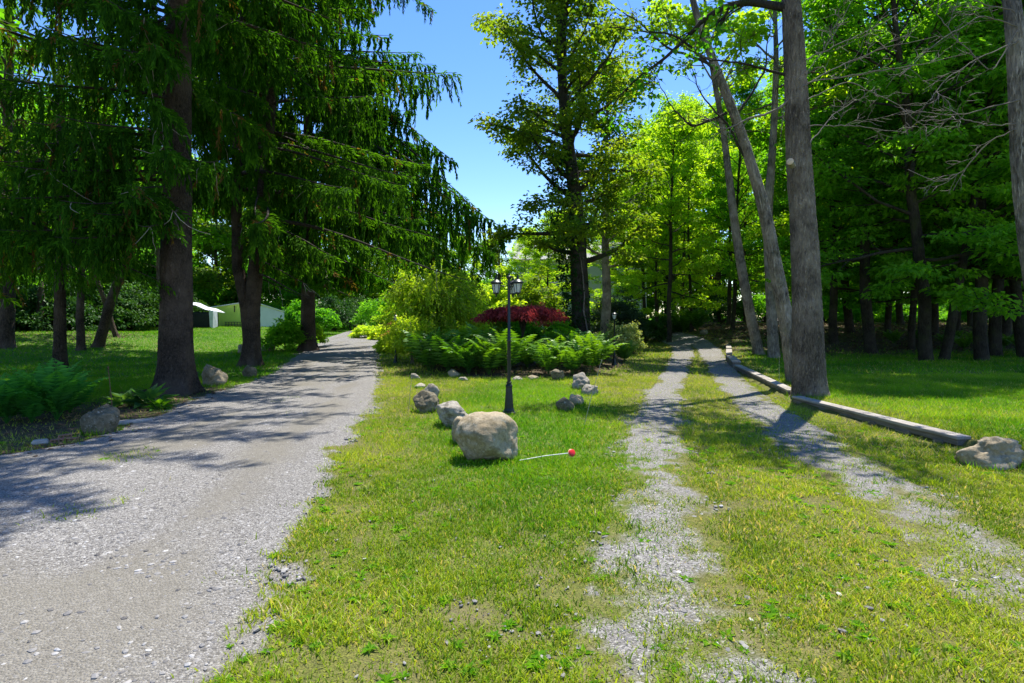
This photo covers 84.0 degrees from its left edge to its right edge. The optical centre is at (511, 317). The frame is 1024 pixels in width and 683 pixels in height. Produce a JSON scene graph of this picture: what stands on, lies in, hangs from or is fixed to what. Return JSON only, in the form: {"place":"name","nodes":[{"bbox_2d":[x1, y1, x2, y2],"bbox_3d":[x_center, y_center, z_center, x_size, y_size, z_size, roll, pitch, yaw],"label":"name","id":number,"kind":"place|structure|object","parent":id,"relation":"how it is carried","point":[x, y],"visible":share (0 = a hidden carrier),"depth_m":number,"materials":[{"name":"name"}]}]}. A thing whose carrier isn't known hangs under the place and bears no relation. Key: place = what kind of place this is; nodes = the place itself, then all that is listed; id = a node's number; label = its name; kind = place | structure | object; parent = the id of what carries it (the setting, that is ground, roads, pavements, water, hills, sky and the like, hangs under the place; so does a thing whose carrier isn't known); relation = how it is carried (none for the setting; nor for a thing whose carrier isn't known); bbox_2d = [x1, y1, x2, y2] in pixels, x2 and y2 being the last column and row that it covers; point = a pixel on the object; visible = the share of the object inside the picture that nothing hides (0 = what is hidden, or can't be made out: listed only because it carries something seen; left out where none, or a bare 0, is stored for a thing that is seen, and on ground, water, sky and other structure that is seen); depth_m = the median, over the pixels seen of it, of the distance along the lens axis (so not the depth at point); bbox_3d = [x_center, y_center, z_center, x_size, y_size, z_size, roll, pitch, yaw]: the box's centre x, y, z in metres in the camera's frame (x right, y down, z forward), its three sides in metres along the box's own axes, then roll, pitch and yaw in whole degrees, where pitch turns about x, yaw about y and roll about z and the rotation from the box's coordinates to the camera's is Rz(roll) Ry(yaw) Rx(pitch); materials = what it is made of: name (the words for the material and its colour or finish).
{"place":"outdoors","nodes":[
{"label":"outdoors","id":0,"kind":"place"},
{"bbox_2d":[0,331,378,682],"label":"gravel driveway","id":1,"kind":"structure","parent":0,"point":[346,382],"depth_m":4.43,"materials":[{"name":"gravel"}]},
{"bbox_2d":[0,0,925,317],"label":"sky","id":2,"kind":"structure","parent":0,"point":[449,43],"materials":[{"name":"blue"}]},
{"bbox_2d":[0,319,1023,682],"bbox_3d":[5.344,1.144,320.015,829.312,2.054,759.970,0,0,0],"label":"ground","id":3,"kind":"structure","parent":0,"point":[252,641],"depth_m":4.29,"materials":[{"name":"plant"}]},
{"bbox_2d":[0,90,50,331],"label":"tree","id":4,"kind":"object","parent":3,"relation":"on","point":[39,294],"visible":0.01,"depth_m":29.98,"materials":[{"name":"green plant"}]},
{"bbox_2d":[0,372,53,423],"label":"fern","id":5,"kind":"object","parent":3,"relation":"on","point":[6,411],"visible":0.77,"depth_m":8.58,"materials":[{"name":"plant"}]},
{"bbox_2d":[0,385,59,421],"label":"fern","id":6,"kind":"object","parent":3,"relation":"on","point":[29,408],"visible":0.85,"depth_m":8.59,"materials":[{"name":"plant"}]},
{"bbox_2d":[15,281,98,331],"bbox_3d":[-25.637,-0.596,30.937,5.379,3.076,5.362,0,0,-28],"label":"bank bush","id":7,"kind":"object","parent":3,"relation":"on","point":[30,308],"visible":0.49,"depth_m":30.24,"materials":[{"name":"green plant"}]},
{"bbox_2d":[6,358,108,420],"bbox_3d":[-7.170,1.138,8.874,1.221,0.963,1.128,0,0,24],"label":"fern","id":8,"kind":"object","parent":3,"relation":"on","point":[67,390],"visible":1,"depth_m":8.86,"materials":[{"name":"plant"}]},
{"bbox_2d":[15,279,130,331],"bbox_3d":[-26.339,-0.788,33.985,5.958,3.692,5.976,0,0,-12],"label":"bank bush","id":9,"kind":"object","parent":3,"relation":"on","point":[95,312],"visible":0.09,"depth_m":33.84,"materials":[{"name":"green plant"}]},
{"bbox_2d":[0,0,158,368],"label":"spruce tree","id":10,"kind":"object","parent":3,"relation":"on","point":[59,352],"visible":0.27,"depth_m":16.86,"materials":[{"name":"green plant"}]},
{"bbox_2d":[1,87,159,350],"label":"tree","id":11,"kind":"object","parent":3,"relation":"on","point":[80,331],"visible":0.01,"depth_m":22.15,"materials":[{"name":"green plant"}]},
{"bbox_2d":[0,0,175,308],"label":"spruce tree","id":12,"kind":"object","parent":3,"relation":"on","point":[31,54],"visible":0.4,"depth_m":11.58,"materials":[{"name":"green plant"}]},
{"bbox_2d":[80,404,119,434],"bbox_3d":[-5.673,1.453,7.871,0.451,0.477,0.406,0,0,0],"label":"boulder","id":13,"kind":"object","parent":3,"relation":"on","point":[105,417],"visible":0.87,"depth_m":7.75,"materials":[{"name":"stone"}]},
{"bbox_2d":[0,0,200,348],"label":"tree","id":14,"kind":"object","parent":3,"relation":"on","point":[7,326],"visible":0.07,"depth_m":21.39,"materials":[{"name":"green plant"}]},
{"bbox_2d":[52,279,154,329],"bbox_3d":[-26.028,-0.686,36.062,5.976,3.487,5.958,0,0,3],"label":"bank bush","id":15,"kind":"object","parent":3,"relation":"on","point":[126,313],"visible":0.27,"depth_m":35.61,"materials":[{"name":"green plant"}]},
{"bbox_2d":[88,280,159,330],"bbox_3d":[-25.688,-0.844,38.048,5.958,3.692,5.976,0,0,19],"label":"bank bush","id":16,"kind":"object","parent":3,"relation":"on","point":[145,301],"visible":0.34,"depth_m":37.55,"materials":[{"name":"green plant"}]},
{"bbox_2d":[55,64,231,347],"bbox_3d":[-14.194,-5.147,22.876,7.391,13.514,8.250,0,0,-13],"label":"tree","id":17,"kind":"object","parent":3,"relation":"on","point":[100,338],"visible":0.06,"depth_m":23.26,"materials":[{"name":"green plant"}]},
{"bbox_2d":[119,383,176,408],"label":"hosta","id":18,"kind":"object","parent":3,"relation":"on","point":[154,391],"visible":0.77,"depth_m":10.16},
{"bbox_2d":[152,176,248,305],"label":"background tree","id":19,"kind":"object","parent":3,"relation":"on","point":[214,276],"visible":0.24,"depth_m":56.43,"materials":[{"name":"green plant"}]},
{"bbox_2d":[193,302,224,327],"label":"tarpaulin shelter","id":20,"kind":"object","parent":3,"relation":"on","point":[205,319],"visible":0.55,"depth_m":41.10,"materials":[{"name":"white fabric"}]},
{"bbox_2d":[201,364,227,385],"bbox_3d":[-6.924,1.397,13.276,0.539,0.624,0.416,0,0,-41],"label":"boulder","id":21,"kind":"object","parent":3,"relation":"on","point":[210,374],"visible":0.83,"depth_m":13.14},
{"bbox_2d":[0,0,436,396],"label":"spruce tree","id":22,"kind":"object","parent":3,"relation":"on","point":[173,109],"visible":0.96,"depth_m":10.66,"materials":[{"name":"green plant"}]},
{"bbox_2d":[211,303,284,326],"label":"shed","id":23,"kind":"structure","parent":3,"relation":"on","point":[231,316],"depth_m":44.00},
{"bbox_2d":[87,0,477,366],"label":"spruce tree","id":24,"kind":"object","parent":3,"relation":"on","point":[257,133],"visible":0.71,"depth_m":17.51,"materials":[{"name":"green plant"}]},
{"bbox_2d":[244,239,322,323],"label":"background tree","id":25,"kind":"object","parent":3,"relation":"on","point":[289,296],"visible":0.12,"depth_m":56.17,"materials":[{"name":"green plant"}]},
{"bbox_2d":[261,315,318,351],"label":"rhododendron","id":26,"kind":"object","parent":3,"relation":"on","point":[286,332],"visible":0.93,"depth_m":24.28,"materials":[{"name":"green plant"}]},
{"bbox_2d":[281,298,319,323],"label":"undergrowth bush","id":27,"kind":"object","parent":3,"relation":"on","point":[293,313],"visible":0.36,"depth_m":50.92,"materials":[{"name":"green plant"}]},
{"bbox_2d":[297,307,341,332],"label":"garden bush","id":28,"kind":"object","parent":3,"relation":"on","point":[327,317],"visible":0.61,"depth_m":39.33,"materials":[{"name":"green plant"}]},
{"bbox_2d":[315,295,358,330],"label":"garden bush","id":29,"kind":"object","parent":3,"relation":"on","point":[343,311],"visible":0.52,"depth_m":45.54,"materials":[{"name":"green plant"}]},
{"bbox_2d":[195,0,506,351],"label":"spruce tree","id":30,"kind":"object","parent":3,"relation":"on","point":[425,219],"visible":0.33,"depth_m":24.54,"materials":[{"name":"green plant"}]},
{"bbox_2d":[318,242,396,324],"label":"background tree","id":31,"kind":"object","parent":3,"relation":"on","point":[375,273],"visible":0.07,"depth_m":60.68,"materials":[{"name":"green plant"}]},
{"bbox_2d":[349,292,402,326],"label":"garden bush","id":32,"kind":"object","parent":3,"relation":"on","point":[364,313],"visible":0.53,"depth_m":43.28,"materials":[{"name":"green plant"}]},
{"bbox_2d":[368,248,418,311],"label":"background tree","id":33,"kind":"object","parent":3,"relation":"on","point":[380,270],"visible":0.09,"depth_m":59.49,"materials":[{"name":"green plant"}]},
{"bbox_2d":[382,312,436,363],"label":"weeping shrub","id":34,"kind":"object","parent":3,"relation":"on","point":[409,323],"visible":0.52,"depth_m":18.69,"materials":[{"name":"green plant"}]},
{"bbox_2d":[413,390,438,412],"bbox_3d":[-1.471,1.475,9.713,0.459,0.455,0.413,0,0,0],"label":"boulder","id":35,"kind":"object","parent":3,"relation":"on","point":[424,401],"visible":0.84,"depth_m":9.59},
{"bbox_2d":[366,263,497,336],"bbox_3d":[-2.865,-0.219,21.153,4.738,3.566,5.172,0,0,0],"label":"weeping shrub","id":36,"kind":"object","parent":3,"relation":"on","point":[446,304],"visible":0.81,"depth_m":20.42,"materials":[{"name":"green plant"}]},
{"bbox_2d":[403,327,471,370],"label":"fern","id":37,"kind":"object","parent":3,"relation":"on","point":[421,354],"visible":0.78,"depth_m":15.98,"materials":[{"name":"plant"}]},
{"bbox_2d":[423,330,481,371],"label":"fern","id":38,"kind":"object","parent":3,"relation":"on","point":[444,359],"visible":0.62,"depth_m":15.52,"materials":[{"name":"plant"}]},
{"bbox_2d":[437,401,467,426],"bbox_3d":[-0.845,1.469,8.410,0.577,0.476,0.462,0,0,5],"label":"boulder","id":39,"kind":"object","parent":3,"relation":"on","point":[448,412],"visible":0.77,"depth_m":8.24,"materials":[{"name":"stone"}]},
{"bbox_2d":[440,336,494,373],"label":"fern","id":40,"kind":"object","parent":3,"relation":"on","point":[465,360],"visible":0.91,"depth_m":15.20,"materials":[{"name":"plant"}]},
{"bbox_2d":[446,321,511,368],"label":"fern","id":41,"kind":"object","parent":3,"relation":"on","point":[470,329],"visible":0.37,"depth_m":16.35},
{"bbox_2d":[462,336,506,374],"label":"fern","id":42,"kind":"object","parent":3,"relation":"on","point":[488,360],"visible":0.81,"depth_m":15.10,"materials":[{"name":"plant"}]},
{"bbox_2d":[454,411,517,460],"bbox_3d":[-0.284,1.393,6.392,0.705,0.665,0.600,0,0,-17],"label":"boulder","id":43,"kind":"object","parent":3,"relation":"on","point":[486,435],"visible":0.81,"depth_m":6.21,"materials":[{"name":"stone"}]},
{"bbox_2d":[468,238,511,283],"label":"background tree","id":44,"kind":"object","parent":3,"relation":"on","point":[491,247],"visible":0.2,"depth_m":65.01,"materials":[{"name":"green plant"}]},
{"bbox_2d":[466,263,527,322],"bbox_3d":[-0.861,-0.611,29.962,3.686,4.526,3.813,0,0,0],"label":"garden bush","id":45,"kind":"object","parent":3,"relation":"on","point":[500,300],"visible":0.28,"depth_m":29.64,"materials":[{"name":"green plant"}]},
{"bbox_2d":[0,323,1013,456],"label":"leaf litter","id":46,"kind":"object","parent":3,"relation":"on","point":[764,335],"visible":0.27,"depth_m":24.82,"materials":[{"name":"plant"}]},
{"bbox_2d":[490,274,523,414],"bbox_3d":[-0.085,0.445,9.502,0.576,2.349,0.584,0,0,0],"label":"lamp post","id":47,"kind":"object","parent":3,"relation":"on","point":[514,286],"visible":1,"depth_m":9.45,"materials":[{"name":"black metal"}]},
{"bbox_2d":[473,328,549,372],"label":"fern","id":48,"kind":"object","parent":3,"relation":"on","point":[517,348],"visible":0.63,"depth_m":15.39,"materials":[{"name":"plant"}]},
{"bbox_2d":[0,334,1023,471],"bbox_3d":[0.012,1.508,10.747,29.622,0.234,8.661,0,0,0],"label":"grass","id":49,"kind":"structure","parent":3,"relation":"on","point":[971,388],"depth_m":9.72,"materials":[{"name":"plant"}]},
{"bbox_2d":[0,436,1023,682],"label":"gravel","id":50,"kind":"structure","parent":3,"relation":"on","point":[298,578],"depth_m":3.64,"materials":[{"name":"gravel"}]},
{"bbox_2d":[0,418,1023,682],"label":"ground cover","id":51,"kind":"object","parent":3,"relation":"on","point":[388,678],"visible":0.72,"depth_m":3.27,"materials":[{"name":"plant"}]},
{"bbox_2d":[471,303,569,339],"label":"red maple","id":52,"kind":"object","parent":3,"relation":"on","point":[524,315],"visible":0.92,"depth_m":17.39,"materials":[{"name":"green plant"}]},
{"bbox_2d":[497,306,543,344],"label":"garden bush","id":53,"kind":"object","parent":3,"relation":"on","point":[530,329],"visible":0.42,"depth_m":22.95,"materials":[{"name":"green plant"}]},
{"bbox_2d":[503,235,551,301],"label":"young tree","id":54,"kind":"object","parent":3,"relation":"on","point":[525,264],"visible":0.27,"depth_m":41.79,"materials":[{"name":"green plant"}]},
{"bbox_2d":[511,266,565,342],"bbox_3d":[1.281,-0.554,30.988,4.080,4.435,3.890,0,0,0],"label":"garden bush","id":55,"kind":"object","parent":3,"relation":"on","point":[529,294],"visible":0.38,"depth_m":30.46,"materials":[{"name":"green plant"}]},
{"bbox_2d":[520,207,570,304],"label":"young tree","id":56,"kind":"object","parent":3,"relation":"on","point":[538,256],"visible":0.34,"depth_m":33.77,"materials":[{"name":"green plant"}]},
{"bbox_2d":[526,339,568,373],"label":"fern","id":57,"kind":"object","parent":3,"relation":"on","point":[547,358],"visible":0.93,"depth_m":15.17,"materials":[{"name":"plant"}]},
{"bbox_2d":[467,0,669,334],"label":"maple tree","id":58,"kind":"object","parent":3,"relation":"on","point":[530,132],"visible":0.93,"depth_m":23.53,"materials":[{"name":"green plant"}]},
{"bbox_2d":[548,339,591,374],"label":"fern","id":59,"kind":"object","parent":3,"relation":"on","point":[575,359],"visible":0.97,"depth_m":15.04,"materials":[{"name":"plant"}]},
{"bbox_2d":[513,242,645,330],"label":"house","id":60,"kind":"structure","parent":3,"relation":"on","point":[594,271],"depth_m":51.94,"materials":[{"name":"green"}]},
{"bbox_2d":[559,332,628,372],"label":"fern","id":61,"kind":"object","parent":3,"relation":"on","point":[594,358],"visible":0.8,"depth_m":15.52,"materials":[{"name":"plant"}]},
{"bbox_2d":[586,229,625,300],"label":"young tree","id":62,"kind":"object","parent":3,"relation":"on","point":[590,278],"visible":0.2,"depth_m":42.79,"materials":[{"name":"green plant"}]},
{"bbox_2d":[552,61,667,335],"bbox_3d":[4.865,-5.611,28.910,5.896,14.730,5.954,0,0,0],"label":"slender tree","id":63,"kind":"object","parent":3,"relation":"on","point":[643,197],"visible":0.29,"depth_m":28.62,"materials":[{"name":"green plant"}]},
{"bbox_2d":[590,285,650,336],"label":"blue conifer","id":64,"kind":"object","parent":3,"relation":"on","point":[627,315],"visible":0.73,"depth_m":29.62,"materials":[{"name":"green plant"}]},
{"bbox_2d":[603,320,638,352],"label":"variegated shrub","id":65,"kind":"object","parent":3,"relation":"on","point":[625,336],"visible":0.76,"depth_m":22.21,"materials":[{"name":"green plant"}]},
{"bbox_2d":[599,153,689,337],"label":"young tree","id":66,"kind":"object","parent":3,"relation":"on","point":[664,293],"visible":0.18,"depth_m":35.19,"materials":[{"name":"green plant"}]},
{"bbox_2d":[627,317,666,341],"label":"dark shrub","id":67,"kind":"object","parent":3,"relation":"on","point":[659,332],"visible":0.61,"depth_m":32.28,"materials":[{"name":"green plant"}]},
{"bbox_2d":[623,190,699,335],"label":"young tree","id":68,"kind":"object","parent":3,"relation":"on","point":[649,278],"visible":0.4,"depth_m":33.41,"materials":[{"name":"green plant"}]},
{"bbox_2d":[611,100,731,342],"bbox_3d":[8.572,-5.048,31.151,6.541,13.337,6.500,0,0,0],"label":"young tree","id":69,"kind":"object","parent":3,"relation":"on","point":[694,246],"visible":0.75,"depth_m":30.81,"materials":[{"name":"green plant"}]},
{"bbox_2d":[616,142,726,313],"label":"background tree","id":70,"kind":"object","parent":3,"relation":"on","point":[666,278],"visible":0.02,"depth_m":55.07,"materials":[{"name":"green plant"}]},
{"bbox_2d":[622,89,726,314],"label":"woodland tree","id":71,"kind":"object","parent":3,"relation":"on","point":[664,104],"visible":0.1,"depth_m":42.19,"materials":[{"name":"green plant"}]},
{"bbox_2d":[565,0,791,381],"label":"tall tree","id":72,"kind":"object","parent":3,"relation":"on","point":[778,281],"visible":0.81,"depth_m":13.12,"materials":[{"name":"grey plant"}]},
{"bbox_2d":[624,104,733,311],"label":"young tree","id":73,"kind":"object","parent":3,"relation":"on","point":[695,284],"visible":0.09,"depth_m":44.02,"materials":[{"name":"green plant"}]},
{"bbox_2d":[661,90,722,331],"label":"woodland tree","id":74,"kind":"object","parent":3,"relation":"on","point":[700,137],"visible":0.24,"depth_m":35.01,"materials":[{"name":"green plant"}]},
{"bbox_2d":[676,305,714,330],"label":"fern","id":75,"kind":"object","parent":3,"relation":"on","point":[697,319],"visible":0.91,"depth_m":34.77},
{"bbox_2d":[640,0,784,354],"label":"tall tree","id":76,"kind":"object","parent":3,"relation":"on","point":[749,31],"visible":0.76,"depth_m":22.36,"materials":[{"name":"green plant"}]},
{"bbox_2d":[675,128,763,324],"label":"young tree","id":77,"kind":"object","parent":3,"relation":"on","point":[728,288],"visible":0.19,"depth_m":36.67,"materials":[{"name":"green plant"}]},
{"bbox_2d":[663,102,783,321],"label":"background tree","id":78,"kind":"object","parent":3,"relation":"on","point":[710,112],"visible":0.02,"depth_m":51.27,"materials":[{"name":"green plant"}]},
{"bbox_2d":[693,294,760,322],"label":"garden bush","id":79,"kind":"object","parent":3,"relation":"on","point":[719,312],"visible":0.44,"depth_m":43.21,"materials":[{"name":"green plant"}]},
{"bbox_2d":[696,69,769,329],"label":"woodland tree","id":80,"kind":"object","parent":3,"relation":"on","point":[720,204],"visible":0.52,"depth_m":32.50,"materials":[{"name":"green plant"}]},
{"bbox_2d":[702,114,789,322],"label":"young tree","id":81,"kind":"object","parent":3,"relation":"on","point":[749,224],"visible":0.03,"depth_m":41.44,"materials":[{"name":"green plant"}]},
{"bbox_2d":[734,365,790,394],"bbox_3d":[6.141,1.535,14.125,0.190,0.214,6.076,0,0,12],"label":"timber edging","id":82,"kind":"object","parent":3,"relation":"on","point":[777,385],"visible":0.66,"depth_m":13.35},
{"bbox_2d":[736,290,791,322],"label":"garden bush","id":83,"kind":"object","parent":3,"relation":"on","point":[759,305],"visible":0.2,"depth_m":45.18,"materials":[{"name":"green plant"}]},
{"bbox_2d":[594,0,970,399],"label":"tall tree","id":84,"kind":"object","parent":3,"relation":"on","point":[809,373],"visible":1,"depth_m":10.75,"materials":[{"name":"brown plant"}]},
{"bbox_2d":[693,0,886,357],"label":"tall tree","id":85,"kind":"object","parent":3,"relation":"on","point":[773,349],"visible":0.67,"depth_m":20.89,"materials":[{"name":"green plant"}]},
{"bbox_2d":[745,59,842,239],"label":"woodland tree","id":86,"kind":"object","parent":3,"relation":"on","point":[780,230],"visible":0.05,"depth_m":31.20,"materials":[{"name":"green plant"}]},
{"bbox_2d":[822,295,860,322],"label":"undergrowth bush","id":87,"kind":"object","parent":3,"relation":"on","point":[856,313],"visible":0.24,"depth_m":41.95,"materials":[{"name":"green plant"}]},
{"bbox_2d":[776,32,907,332],"bbox_3d":[17.985,-7.343,30.558,8.221,16.812,8.243,0,0,19],"label":"woodland tree","id":88,"kind":"object","parent":3,"relation":"on","point":[848,321],"depth_m":29.91,"materials":[{"name":"green plant"}]},
{"bbox_2d":[742,28,957,343],"bbox_3d":[14.511,-5.790,25.393,8.184,14.407,9.278,0,0,0],"label":"woodland tree","id":89,"kind":"object","parent":3,"relation":"on","point":[833,221],"visible":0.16,"depth_m":25.13,"materials":[{"name":"green plant"}]},
{"bbox_2d":[747,0,997,353],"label":"woodland tree","id":90,"kind":"object","parent":3,"relation":"on","point":[867,318],"visible":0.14,"depth_m":22.38,"materials":[{"name":"green plant"}]},
{"bbox_2d":[792,396,970,445],"bbox_3d":[5.399,1.554,8.750,0.190,0.194,3.599,0,0,-4],"label":"timber edging","id":91,"kind":"object","parent":3,"relation":"on","point":[938,435],"visible":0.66,"depth_m":8.02,"materials":[{"name":"wood"}]},
{"bbox_2d":[821,95,950,333],"bbox_3d":[19.019,-5.640,27.813,7.300,13.635,7.222,0,0,-15],"label":"woodland tree","id":92,"kind":"object","parent":3,"relation":"on","point":[888,315],"visible":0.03,"depth_m":28.00,"materials":[{"name":"green plant"}]},
{"bbox_2d":[765,0,1023,360],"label":"woodland tree","id":93,"kind":"object","parent":3,"relation":"on","point":[911,141],"visible":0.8,"depth_m":17.91,"materials":[{"name":"green plant"}]},
{"bbox_2d":[873,303,947,322],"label":"undergrowth bush","id":94,"kind":"object","parent":3,"relation":"on","point":[880,315],"visible":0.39,"depth_m":39.48,"materials":[{"name":"green plant"}]},
{"bbox_2d":[841,53,1012,349],"bbox_3d":[16.716,-4.593,23.024,6.583,12.297,6.513,0,0,31],"label":"woodland tree","id":95,"kind":"object","parent":3,"relation":"on","point":[911,320],"visible":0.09,"depth_m":23.33,"materials":[{"name":"green plant"}]},
{"bbox_2d":[834,0,1023,360],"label":"woodland tree","id":96,"kind":"object","parent":3,"relation":"on","point":[980,339],"visible":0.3,"depth_m":19.39,"materials":[{"name":"green plant"}]},
{"bbox_2d":[838,0,1023,360],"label":"woodland tree","id":97,"kind":"object","parent":3,"relation":"on","point":[956,295],"visible":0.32,"depth_m":18.10,"materials":[{"name":"green plant"}]},
{"bbox_2d":[885,6,1011,356],"bbox_3d":[18.633,-7.238,20.604,7.129,17.883,7.728,0,0,-15],"label":"woodland tree","id":98,"kind":"object","parent":3,"relation":"on","point":[995,336],"visible":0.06,"depth_m":21.30,"materials":[{"name":"green plant"}]},
{"bbox_2d":[886,0,1023,285],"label":"tall tree","id":99,"kind":"object","parent":3,"relation":"on","point":[1013,16],"visible":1,"depth_m":8.95,"materials":[{"name":"grey plant"}]},
{"bbox_2d":[924,6,1023,357],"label":"woodland tree","id":100,"kind":"object","parent":3,"relation":"on","point":[1015,287],"visible":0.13,"depth_m":20.91,"materials":[{"name":"green plant"}]},
{"bbox_2d":[954,436,1023,470],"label":"boulder","id":101,"kind":"object","parent":3,"relation":"on","point":[1000,452],"visible":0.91,"depth_m":5.99,"materials":[{"name":"stone"}]},
{"bbox_2d":[0,321,1023,377],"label":"grass","id":102,"kind":"structure","parent":0,"point":[141,369],"depth_m":19.64,"materials":[{"name":"plant"}]},
{"bbox_2d":[566,335,822,682],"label":"gravel track","id":103,"kind":"structure","parent":0,"point":[654,394],"depth_m":3.45,"materials":[{"name":"gravel"}]},
{"bbox_2d":[649,331,1023,630],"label":"gravel track","id":104,"kind":"structure","parent":0,"point":[704,347],"depth_m":5.17,"materials":[{"name":"gravel"}]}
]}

